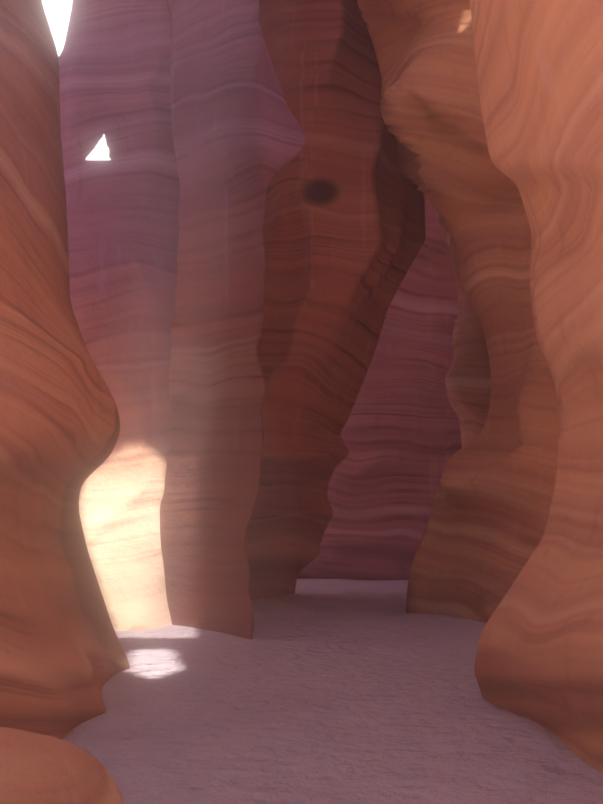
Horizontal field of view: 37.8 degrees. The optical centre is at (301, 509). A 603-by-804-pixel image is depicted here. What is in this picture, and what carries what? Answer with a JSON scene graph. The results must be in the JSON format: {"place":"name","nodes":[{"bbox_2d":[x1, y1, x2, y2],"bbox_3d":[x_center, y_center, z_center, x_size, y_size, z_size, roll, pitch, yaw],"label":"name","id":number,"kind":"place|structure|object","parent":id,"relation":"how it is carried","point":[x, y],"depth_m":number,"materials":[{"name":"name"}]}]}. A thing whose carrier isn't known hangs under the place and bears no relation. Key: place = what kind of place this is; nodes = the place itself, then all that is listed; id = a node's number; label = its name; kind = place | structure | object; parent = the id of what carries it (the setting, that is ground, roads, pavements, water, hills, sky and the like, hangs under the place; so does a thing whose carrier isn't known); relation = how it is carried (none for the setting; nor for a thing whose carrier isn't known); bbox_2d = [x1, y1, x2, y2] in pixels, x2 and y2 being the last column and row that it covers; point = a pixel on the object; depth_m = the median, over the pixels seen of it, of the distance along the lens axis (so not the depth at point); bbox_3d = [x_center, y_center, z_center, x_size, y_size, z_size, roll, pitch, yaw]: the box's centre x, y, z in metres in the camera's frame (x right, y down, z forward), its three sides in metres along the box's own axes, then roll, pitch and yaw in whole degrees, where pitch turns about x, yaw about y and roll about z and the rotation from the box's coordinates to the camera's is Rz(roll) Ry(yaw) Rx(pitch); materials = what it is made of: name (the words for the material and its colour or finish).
{"place":"outdoors","nodes":[
{"label":"outdoors","id":0,"kind":"place"},
{"bbox_2d":[42,0,110,159],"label":"sky","id":1,"kind":"structure","parent":0,"point":[55,30],"depth_m":66.19,"materials":[{"name":"white"}]},
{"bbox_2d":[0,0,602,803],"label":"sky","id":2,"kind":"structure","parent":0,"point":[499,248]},
{"bbox_2d":[62,579,602,803],"bbox_3d":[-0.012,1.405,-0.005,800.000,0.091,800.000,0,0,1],"label":"sand ground","id":3,"kind":"structure","parent":0,"point":[135,791],"depth_m":5.84,"materials":[{"name":"sand"}]},
{"bbox_2d":[0,727,122,803],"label":"rock","id":4,"kind":"object","parent":3,"relation":"on","point":[64,763],"depth_m":3.82,"materials":[{"name":"stone"}]},
{"bbox_2d":[0,0,129,739],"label":"wall","id":5,"kind":"structure","parent":3,"relation":"on","point":[18,624],"depth_m":6.46,"materials":[{"name":"stone"}]},
{"bbox_2d":[58,0,179,630],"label":"wall","id":6,"kind":"structure","parent":3,"relation":"on","point":[70,153],"depth_m":11.24,"materials":[{"name":"stone"}]},
{"bbox_2d":[160,0,304,639],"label":"fin","id":7,"kind":"object","parent":3,"relation":"on","point":[291,142],"depth_m":10.10,"materials":[{"name":"stone"}]},
{"bbox_2d":[245,0,424,599],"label":"fin","id":8,"kind":"object","parent":3,"relation":"on","point":[325,173],"depth_m":12.28,"materials":[{"name":"brown stone"}]},
{"bbox_2d":[297,198,461,579],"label":"back wall","id":9,"kind":"structure","parent":3,"relation":"on","point":[407,551],"depth_m":17.86,"materials":[{"name":"stone"}]},
{"bbox_2d":[357,0,559,622],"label":"wall","id":10,"kind":"structure","parent":3,"relation":"on","point":[479,275],"depth_m":10.79,"materials":[{"name":"stone"}]},
{"bbox_2d":[436,210,490,447],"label":"wall","id":11,"kind":"structure","parent":3,"relation":"on","point":[475,361],"depth_m":14.07,"materials":[{"name":"brown stone"}]},
{"bbox_2d":[470,0,602,772],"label":"wall","id":12,"kind":"structure","parent":3,"relation":"on","point":[569,685],"depth_m":5.33,"materials":[{"name":"stone"}]}
]}

